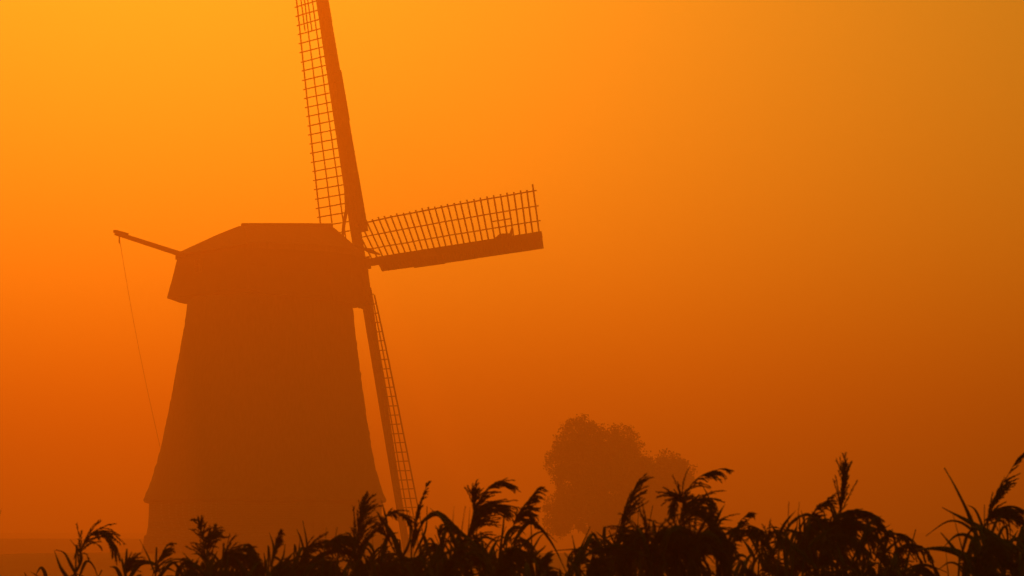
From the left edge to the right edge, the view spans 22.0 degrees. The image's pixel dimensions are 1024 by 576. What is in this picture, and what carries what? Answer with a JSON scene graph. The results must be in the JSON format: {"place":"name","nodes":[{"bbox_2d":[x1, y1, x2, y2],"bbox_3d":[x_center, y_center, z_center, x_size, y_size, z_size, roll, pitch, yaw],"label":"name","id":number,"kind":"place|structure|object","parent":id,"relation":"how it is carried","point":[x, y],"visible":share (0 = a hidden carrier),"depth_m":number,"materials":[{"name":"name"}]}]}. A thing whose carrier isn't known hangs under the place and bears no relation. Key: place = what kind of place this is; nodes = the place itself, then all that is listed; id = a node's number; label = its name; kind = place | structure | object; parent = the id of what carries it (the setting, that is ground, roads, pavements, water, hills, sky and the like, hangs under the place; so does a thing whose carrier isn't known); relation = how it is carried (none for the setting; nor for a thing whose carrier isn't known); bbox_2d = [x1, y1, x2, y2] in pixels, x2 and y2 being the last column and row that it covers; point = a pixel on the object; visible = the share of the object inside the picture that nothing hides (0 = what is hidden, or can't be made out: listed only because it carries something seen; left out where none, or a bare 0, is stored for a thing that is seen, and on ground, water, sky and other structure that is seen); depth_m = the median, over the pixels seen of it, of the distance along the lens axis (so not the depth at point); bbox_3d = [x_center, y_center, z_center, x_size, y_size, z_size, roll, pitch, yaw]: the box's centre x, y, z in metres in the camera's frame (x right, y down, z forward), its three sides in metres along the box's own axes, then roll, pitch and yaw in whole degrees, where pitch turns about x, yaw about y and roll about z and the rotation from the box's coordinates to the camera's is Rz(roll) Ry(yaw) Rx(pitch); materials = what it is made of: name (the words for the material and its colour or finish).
{"place":"outdoors","nodes":[
{"label":"outdoors","id":0,"kind":"place"},
{"bbox_2d":[0,533,1018,575],"bbox_3d":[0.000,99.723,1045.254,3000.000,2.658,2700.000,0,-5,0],"label":"ground","id":1,"kind":"structure","parent":0,"point":[22,553],"depth_m":171.69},
{"bbox_2d":[30,567,47,575],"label":"reed","id":2,"kind":"object","parent":1,"relation":"on","point":[43,571],"visible":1,"depth_m":6.35,"materials":[{"name":"brown plant"}]},
{"bbox_2d":[54,519,124,575],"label":"reed","id":3,"kind":"object","parent":1,"relation":"on","point":[108,536],"visible":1,"depth_m":5.38,"materials":[{"name":"brown plant"}]},
{"bbox_2d":[110,549,160,575],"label":"reed","id":4,"kind":"object","parent":1,"relation":"on","point":[132,565],"visible":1,"depth_m":5.54,"materials":[{"name":"brown plant"}]},
{"bbox_2d":[140,541,179,575],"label":"reed","id":5,"kind":"object","parent":1,"relation":"on","point":[165,554],"visible":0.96,"depth_m":5.46,"materials":[{"name":"brown plant"}]},
{"bbox_2d":[150,554,230,575],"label":"reed","id":6,"kind":"object","parent":1,"relation":"on","point":[191,567],"visible":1,"depth_m":4.84,"materials":[{"name":"black plant"}]},
{"bbox_2d":[158,557,232,575],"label":"reed","id":7,"kind":"object","parent":1,"relation":"on","point":[219,573],"visible":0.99,"depth_m":4.85,"materials":[{"name":"black plant"}]},
{"bbox_2d":[176,551,217,575],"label":"reed","id":8,"kind":"object","parent":1,"relation":"on","point":[177,571],"visible":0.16,"depth_m":5.86,"materials":[{"name":"black plant"}]},
{"bbox_2d":[183,515,229,575],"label":"reed","id":9,"kind":"object","parent":1,"relation":"on","point":[207,543],"visible":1,"depth_m":5.42,"materials":[{"name":"brown plant"}]},
{"bbox_2d":[212,543,271,575],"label":"reed","id":10,"kind":"object","parent":1,"relation":"on","point":[217,567],"visible":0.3,"depth_m":5.21,"materials":[{"name":"black plant"}]},
{"bbox_2d":[221,534,265,575],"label":"reed","id":11,"kind":"object","parent":1,"relation":"on","point":[251,558],"visible":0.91,"depth_m":5.01,"materials":[{"name":"black plant"}]},
{"bbox_2d":[234,556,287,575],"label":"reed","id":12,"kind":"object","parent":1,"relation":"on","point":[243,570],"visible":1,"depth_m":4.68,"materials":[{"name":"black plant"}]},
{"bbox_2d":[250,564,291,575],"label":"reed","id":13,"kind":"object","parent":1,"relation":"on","point":[283,571],"visible":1,"depth_m":4.66,"materials":[{"name":"black plant"}]},
{"bbox_2d":[267,528,285,572],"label":"reed","id":14,"kind":"object","parent":1,"relation":"on","point":[278,541],"visible":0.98,"depth_m":5.37,"materials":[{"name":"brown plant"}]},
{"bbox_2d":[265,557,295,575],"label":"reed","id":15,"kind":"object","parent":1,"relation":"on","point":[286,560],"visible":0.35,"depth_m":5.05,"materials":[{"name":"black plant"}]},
{"bbox_2d":[259,562,333,575],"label":"reed","id":16,"kind":"object","parent":1,"relation":"on","point":[300,569],"visible":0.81,"depth_m":4.96,"materials":[{"name":"black plant"}]},
{"bbox_2d":[278,553,322,574],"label":"reed","id":17,"kind":"object","parent":1,"relation":"on","point":[291,560],"visible":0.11,"depth_m":5.36,"materials":[{"name":"black plant"}]},
{"bbox_2d":[296,522,308,560],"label":"reed","id":18,"kind":"object","parent":1,"relation":"on","point":[301,539],"visible":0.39,"depth_m":5.48,"materials":[{"name":"brown plant"}]},
{"bbox_2d":[291,527,336,575],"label":"reed","id":19,"kind":"object","parent":1,"relation":"on","point":[324,556],"visible":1,"depth_m":4.57,"materials":[{"name":"brown plant"}]},
{"bbox_2d":[295,546,338,575],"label":"reed","id":20,"kind":"object","parent":1,"relation":"on","point":[300,551],"visible":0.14,"depth_m":5.39,"materials":[{"name":"black plant"}]},
{"bbox_2d":[113,0,543,552],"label":"windmill","id":21,"kind":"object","parent":1,"relation":"on","point":[266,430],"visible":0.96,"depth_m":97.20,"materials":[{"name":"wood"}]},
{"bbox_2d":[293,532,368,575],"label":"reed","id":22,"kind":"object","parent":1,"relation":"on","point":[344,540],"visible":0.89,"depth_m":5.19,"materials":[{"name":"black plant"}]},
{"bbox_2d":[324,553,361,575],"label":"reed","id":23,"kind":"object","parent":1,"relation":"on","point":[352,564],"visible":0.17,"depth_m":5.18,"materials":[{"name":"black plant"}]},
{"bbox_2d":[336,538,356,575],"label":"reed","id":24,"kind":"object","parent":1,"relation":"on","point":[350,560],"visible":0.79,"depth_m":5.03,"materials":[{"name":"brown plant"}]},
{"bbox_2d":[332,560,368,575],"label":"reed","id":25,"kind":"object","parent":1,"relation":"on","point":[360,567],"visible":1,"depth_m":4.97,"materials":[{"name":"black plant"}]},
{"bbox_2d":[339,560,387,575],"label":"reed","id":26,"kind":"object","parent":1,"relation":"on","point":[371,564],"visible":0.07,"depth_m":5.42,"materials":[{"name":"black plant"}]},
{"bbox_2d":[346,491,382,563],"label":"reed","id":27,"kind":"object","parent":1,"relation":"on","point":[364,508],"visible":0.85,"depth_m":5.38,"materials":[{"name":"brown plant"}]},
{"bbox_2d":[342,545,390,573],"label":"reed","id":28,"kind":"object","parent":1,"relation":"on","point":[377,549],"visible":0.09,"depth_m":6.41,"materials":[{"name":"black plant"}]},
{"bbox_2d":[335,549,423,575],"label":"reed","id":29,"kind":"object","parent":1,"relation":"on","point":[394,569],"visible":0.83,"depth_m":5.23,"materials":[{"name":"black plant"}]},
{"bbox_2d":[362,537,404,575],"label":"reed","id":30,"kind":"object","parent":1,"relation":"on","point":[373,559],"visible":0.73,"depth_m":5.31,"materials":[{"name":"brown plant"}]},
{"bbox_2d":[367,552,410,575],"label":"reed","id":31,"kind":"object","parent":1,"relation":"on","point":[387,559],"visible":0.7,"depth_m":5.98,"materials":[{"name":"black plant"}]},
{"bbox_2d":[366,544,412,575],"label":"reed","id":32,"kind":"object","parent":1,"relation":"on","point":[395,558],"visible":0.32,"depth_m":5.94,"materials":[{"name":"black plant"}]},
{"bbox_2d":[364,500,415,575],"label":"reed","id":33,"kind":"object","parent":1,"relation":"on","point":[396,548],"visible":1,"depth_m":5.28,"materials":[{"name":"brown plant"}]},
{"bbox_2d":[410,481,431,563],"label":"reed","id":34,"kind":"object","parent":1,"relation":"on","point":[416,532],"visible":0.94,"depth_m":5.46,"materials":[{"name":"brown plant"}]},
{"bbox_2d":[382,554,459,575],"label":"reed","id":35,"kind":"object","parent":1,"relation":"on","point":[417,562],"visible":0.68,"depth_m":5.02,"materials":[{"name":"black plant"}]},
{"bbox_2d":[406,542,441,566],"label":"reed","id":36,"kind":"object","parent":1,"relation":"on","point":[422,550],"visible":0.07,"depth_m":5.84,"materials":[{"name":"black plant"}]},
{"bbox_2d":[420,536,458,569],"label":"reed","id":37,"kind":"object","parent":1,"relation":"on","point":[431,550],"visible":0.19,"depth_m":5.92,"materials":[{"name":"black plant"}]},
{"bbox_2d":[416,506,465,575],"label":"reed","id":38,"kind":"object","parent":1,"relation":"on","point":[428,573],"visible":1,"depth_m":4.64,"materials":[{"name":"brown plant"}]},
{"bbox_2d":[420,508,486,574],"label":"reed","id":39,"kind":"object","parent":1,"relation":"on","point":[446,521],"visible":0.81,"depth_m":5.14,"materials":[{"name":"brown plant"}]},
{"bbox_2d":[424,533,483,575],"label":"reed","id":40,"kind":"object","parent":1,"relation":"on","point":[475,559],"visible":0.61,"depth_m":4.74,"materials":[{"name":"black plant"}]},
{"bbox_2d":[417,543,499,575],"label":"reed","id":41,"kind":"object","parent":1,"relation":"on","point":[493,560],"visible":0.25,"depth_m":5.87,"materials":[{"name":"black plant"}]},
{"bbox_2d":[424,543,494,575],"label":"reed","id":42,"kind":"object","parent":1,"relation":"on","point":[446,567],"visible":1,"depth_m":4.61,"materials":[{"name":"black plant"}]},
{"bbox_2d":[432,538,489,575],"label":"reed","id":43,"kind":"object","parent":1,"relation":"on","point":[469,561],"visible":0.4,"depth_m":4.96,"materials":[{"name":"black plant"}]},
{"bbox_2d":[438,531,483,570],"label":"reed","id":44,"kind":"object","parent":1,"relation":"on","point":[443,535],"visible":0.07,"depth_m":5.80,"materials":[{"name":"black plant"}]},
{"bbox_2d":[459,478,523,571],"bbox_3d":[-0.034,1.442,5.295,0.615,2.117,0.126,0,-5,0],"label":"reed","id":45,"kind":"object","parent":1,"relation":"on","point":[485,510],"visible":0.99,"depth_m":5.37,"materials":[{"name":"brown plant"}]},
{"bbox_2d":[476,554,515,575],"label":"reed","id":46,"kind":"object","parent":1,"relation":"on","point":[502,571],"visible":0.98,"depth_m":4.77,"materials":[{"name":"black plant"}]},
{"bbox_2d":[468,544,523,574],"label":"reed","id":47,"kind":"object","parent":1,"relation":"on","point":[521,563],"visible":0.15,"depth_m":5.11,"materials":[{"name":"black plant"}]},
{"bbox_2d":[459,531,535,575],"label":"reed","id":48,"kind":"object","parent":1,"relation":"on","point":[518,552],"visible":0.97,"depth_m":4.79,"materials":[{"name":"black plant"}]},
{"bbox_2d":[464,538,545,575],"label":"reed","id":49,"kind":"object","parent":1,"relation":"on","point":[540,567],"visible":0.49,"depth_m":5.00,"materials":[{"name":"black plant"}]},
{"bbox_2d":[496,525,537,574],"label":"reed","id":50,"kind":"object","parent":1,"relation":"on","point":[508,533],"visible":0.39,"depth_m":6.25,"materials":[{"name":"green plant"}]},
{"bbox_2d":[506,558,564,575],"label":"reed","id":51,"kind":"object","parent":1,"relation":"on","point":[551,572],"visible":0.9,"depth_m":5.02,"materials":[{"name":"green plant"}]},
{"bbox_2d":[505,486,566,573],"bbox_3d":[-0.010,1.450,5.291,0.568,2.100,0.251,0,-5,0],"label":"reed","id":52,"kind":"object","parent":1,"relation":"on","point":[534,498],"visible":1,"depth_m":5.38,"materials":[{"name":"brown plant"}]},
{"bbox_2d":[531,545,553,575],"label":"reed","id":53,"kind":"object","parent":1,"relation":"on","point":[546,559],"visible":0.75,"depth_m":5.07,"materials":[{"name":"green plant"}]},
{"bbox_2d":[554,526,609,574],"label":"reed","id":54,"kind":"object","parent":1,"relation":"on","point":[575,551],"visible":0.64,"depth_m":5.51,"materials":[{"name":"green plant"}]},
{"bbox_2d":[542,413,660,554],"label":"broad tree","id":55,"kind":"object","parent":1,"relation":"on","point":[614,453],"visible":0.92,"depth_m":119.81,"materials":[{"name":"brown plant"}]},
{"bbox_2d":[586,532,622,575],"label":"reed","id":56,"kind":"object","parent":1,"relation":"on","point":[594,544],"visible":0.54,"depth_m":5.17,"materials":[{"name":"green plant"}]},
{"bbox_2d":[564,540,647,575],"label":"reed","id":57,"kind":"object","parent":1,"relation":"on","point":[593,569],"visible":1,"depth_m":4.58,"materials":[{"name":"black plant"}]},
{"bbox_2d":[579,532,635,575],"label":"reed","id":58,"kind":"object","parent":1,"relation":"on","point":[615,552],"visible":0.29,"depth_m":4.93,"materials":[{"name":"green plant"}]},
{"bbox_2d":[591,527,632,565],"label":"reed","id":59,"kind":"object","parent":1,"relation":"on","point":[604,532],"visible":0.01,"depth_m":6.23,"materials":[{"name":"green plant"}]},
{"bbox_2d":[605,473,653,560],"bbox_3d":[0.185,1.434,5.292,0.568,2.125,0.332,0,-5,0],"label":"reed","id":60,"kind":"object","parent":1,"relation":"on","point":[629,510],"visible":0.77,"depth_m":5.38,"materials":[{"name":"brown plant"}]},
{"bbox_2d":[603,494,719,575],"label":"reed","id":61,"kind":"object","parent":1,"relation":"on","point":[674,537],"visible":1,"depth_m":4.65,"materials":[{"name":"brown plant"}]},
{"bbox_2d":[632,448,697,531],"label":"tree","id":62,"kind":"object","parent":1,"relation":"on","point":[674,467],"visible":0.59,"depth_m":123.95,"materials":[{"name":"brown plant"}]},
{"bbox_2d":[649,522,710,575],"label":"reed","id":63,"kind":"object","parent":1,"relation":"on","point":[653,527],"visible":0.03,"depth_m":5.45,"materials":[{"name":"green plant"}]},
{"bbox_2d":[667,568,715,575],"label":"reed","id":64,"kind":"object","parent":1,"relation":"on","point":[706,573],"visible":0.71,"depth_m":5.37,"materials":[{"name":"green plant"}]},
{"bbox_2d":[647,498,743,575],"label":"reed","id":65,"kind":"object","parent":1,"relation":"on","point":[719,541],"visible":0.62,"depth_m":4.72,"materials":[{"name":"brown plant"}]},
{"bbox_2d":[656,468,734,575],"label":"reed","id":66,"kind":"object","parent":1,"relation":"on","point":[695,508],"visible":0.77,"depth_m":5.29,"materials":[{"name":"brown plant"}]},
{"bbox_2d":[718,554,756,575],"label":"reed","id":67,"kind":"object","parent":1,"relation":"on","point":[747,572],"visible":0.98,"depth_m":5.08,"materials":[{"name":"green plant"}]},
{"bbox_2d":[727,512,757,575],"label":"reed","id":68,"kind":"object","parent":1,"relation":"on","point":[751,515],"visible":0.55,"depth_m":5.39,"materials":[{"name":"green plant"}]},
{"bbox_2d":[740,554,783,575],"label":"reed","id":69,"kind":"object","parent":1,"relation":"on","point":[765,568],"visible":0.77,"depth_m":5.59,"materials":[{"name":"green plant"}]},
{"bbox_2d":[716,510,822,575],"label":"reed","id":70,"kind":"object","parent":1,"relation":"on","point":[759,535],"visible":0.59,"depth_m":5.13,"materials":[{"name":"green plant"}]},
{"bbox_2d":[743,537,795,574],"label":"reed","id":71,"kind":"object","parent":1,"relation":"on","point":[763,563],"visible":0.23,"depth_m":5.77,"materials":[{"name":"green plant"}]},
{"bbox_2d":[750,531,797,575],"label":"reed","id":72,"kind":"object","parent":1,"relation":"on","point":[765,552],"visible":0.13,"depth_m":6.40,"materials":[{"name":"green plant"}]},
{"bbox_2d":[752,502,799,575],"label":"reed","id":73,"kind":"object","parent":1,"relation":"on","point":[792,568],"visible":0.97,"depth_m":5.09,"materials":[{"name":"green plant"}]},
{"bbox_2d":[758,523,806,574],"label":"reed","id":74,"kind":"object","parent":1,"relation":"on","point":[774,537],"visible":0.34,"depth_m":5.72,"materials":[{"name":"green plant"}]},
{"bbox_2d":[770,523,825,575],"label":"reed","id":75,"kind":"object","parent":1,"relation":"on","point":[801,547],"visible":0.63,"depth_m":5.14,"materials":[{"name":"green plant"}]},
{"bbox_2d":[769,527,832,570],"bbox_3d":[0.574,1.470,5.080,0.167,2.011,0.062,-1,-5,9],"label":"reed","id":76,"kind":"object","parent":1,"relation":"on","point":[799,535],"visible":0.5,"depth_m":5.17,"materials":[{"name":"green plant"}]},
{"bbox_2d":[764,527,846,575],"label":"reed","id":77,"kind":"object","parent":1,"relation":"on","point":[791,538],"visible":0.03,"depth_m":5.83,"materials":[{"name":"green plant"}]},
{"bbox_2d":[781,529,834,574],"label":"reed","id":78,"kind":"object","parent":1,"relation":"on","point":[813,545],"visible":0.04,"depth_m":5.32,"materials":[{"name":"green plant"}]},
{"bbox_2d":[783,491,839,572],"bbox_3d":[0.531,1.436,5.086,0.509,2.084,0.177,-2,-6,20],"label":"reed","id":79,"kind":"object","parent":1,"relation":"on","point":[819,506],"visible":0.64,"depth_m":5.20,"materials":[{"name":"brown plant"}]},
{"bbox_2d":[781,555,861,575],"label":"reed","id":80,"kind":"object","parent":1,"relation":"on","point":[813,572],"visible":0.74,"depth_m":5.16,"materials":[{"name":"brown plant"}]},
{"bbox_2d":[787,518,876,575],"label":"reed","id":81,"kind":"object","parent":1,"relation":"on","point":[826,556],"visible":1,"depth_m":4.61,"materials":[{"name":"brown plant"}]},
{"bbox_2d":[815,553,862,575],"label":"reed","id":82,"kind":"object","parent":1,"relation":"on","point":[846,562],"visible":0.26,"depth_m":5.38,"materials":[{"name":"brown plant"}]},
{"bbox_2d":[823,534,856,572],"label":"reed","id":83,"kind":"object","parent":1,"relation":"on","point":[833,552],"visible":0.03,"depth_m":5.24,"materials":[{"name":"brown plant"}]},
{"bbox_2d":[793,509,890,575],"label":"reed","id":84,"kind":"object","parent":1,"relation":"on","point":[884,552],"visible":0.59,"depth_m":5.13,"materials":[{"name":"brown plant"}]},
{"bbox_2d":[831,452,857,554],"bbox_3d":[0.677,1.409,5.285,0.525,2.162,0.298,0,-5,5],"label":"reed","id":85,"kind":"object","parent":1,"relation":"on","point":[843,466],"visible":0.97,"depth_m":5.37,"materials":[{"name":"brown plant"}]},
{"bbox_2d":[816,558,886,575],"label":"reed","id":86,"kind":"object","parent":1,"relation":"on","point":[865,573],"visible":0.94,"depth_m":4.72,"materials":[{"name":"brown plant"}]},
{"bbox_2d":[823,555,881,575],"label":"reed","id":87,"kind":"object","parent":1,"relation":"on","point":[852,570],"visible":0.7,"depth_m":5.00,"materials":[{"name":"brown plant"}]},
{"bbox_2d":[824,497,890,571],"bbox_3d":[0.530,1.431,4.945,0.509,2.070,0.111,0,-5,0],"label":"reed","id":88,"kind":"object","parent":1,"relation":"on","point":[847,521],"visible":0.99,"depth_m":5.02,"materials":[{"name":"brown plant"}]},
{"bbox_2d":[853,562,896,575],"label":"reed","id":89,"kind":"object","parent":1,"relation":"on","point":[881,572],"visible":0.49,"depth_m":5.21,"materials":[{"name":"brown plant"}]},
{"bbox_2d":[861,520,922,575],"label":"reed","id":90,"kind":"object","parent":1,"relation":"on","point":[905,538],"visible":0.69,"depth_m":5.48,"materials":[{"name":"brown plant"}]},
{"bbox_2d":[878,529,915,574],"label":"reed","id":91,"kind":"object","parent":1,"relation":"on","point":[899,549],"visible":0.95,"depth_m":5.46,"materials":[{"name":"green plant"}]},
{"bbox_2d":[868,530,939,575],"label":"reed","id":92,"kind":"object","parent":1,"relation":"on","point":[926,552],"visible":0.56,"depth_m":5.54,"materials":[{"name":"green plant"}]},
{"bbox_2d":[882,565,930,575],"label":"reed","id":93,"kind":"object","parent":1,"relation":"on","point":[902,571],"visible":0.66,"depth_m":4.67,"materials":[{"name":"black plant"}]},
{"bbox_2d":[889,553,936,575],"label":"reed","id":94,"kind":"object","parent":1,"relation":"on","point":[917,567],"visible":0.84,"depth_m":5.23,"materials":[{"name":"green plant"}]},
{"bbox_2d":[893,556,937,575],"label":"reed","id":95,"kind":"object","parent":1,"relation":"on","point":[895,565],"visible":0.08,"depth_m":5.36,"materials":[{"name":"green plant"}]},
{"bbox_2d":[914,468,1016,570],"bbox_3d":[0.840,1.409,5.055,0.493,2.124,0.221,1,-6,-15],"label":"reed","id":96,"kind":"object","parent":1,"relation":"on","point":[980,536],"visible":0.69,"depth_m":5.10,"materials":[{"name":"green plant"}]},
{"bbox_2d":[941,526,1006,575],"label":"reed","id":97,"kind":"object","parent":1,"relation":"on","point":[979,567],"visible":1,"depth_m":4.65,"materials":[{"name":"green plant"}]},
{"bbox_2d":[960,550,993,573],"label":"reed","id":98,"kind":"object","parent":1,"relation":"on","point":[990,569],"visible":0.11,"depth_m":5.14,"materials":[{"name":"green plant"}]},
{"bbox_2d":[962,556,999,575],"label":"reed","id":99,"kind":"object","parent":1,"relation":"on","point":[964,570],"visible":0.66,"depth_m":4.78,"materials":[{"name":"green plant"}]},
{"bbox_2d":[952,512,1012,575],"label":"reed","id":100,"kind":"object","parent":1,"relation":"on","point":[975,548],"visible":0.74,"depth_m":4.73,"materials":[{"name":"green plant"}]},
{"bbox_2d":[968,453,1023,570],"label":"reed","id":101,"kind":"object","parent":1,"relation":"on","point":[1002,488],"visible":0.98,"depth_m":5.39,"materials":[{"name":"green plant"}]},
{"bbox_2d":[982,505,1023,571],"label":"reed","id":102,"kind":"object","parent":1,"relation":"on","point":[1008,514],"visible":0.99,"depth_m":5.19,"materials":[{"name":"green plant"}]},
{"bbox_2d":[0,0,1023,532],"label":"sky","id":103,"kind":"structure","parent":0,"point":[782,239],"materials":[{"name":"orange"}]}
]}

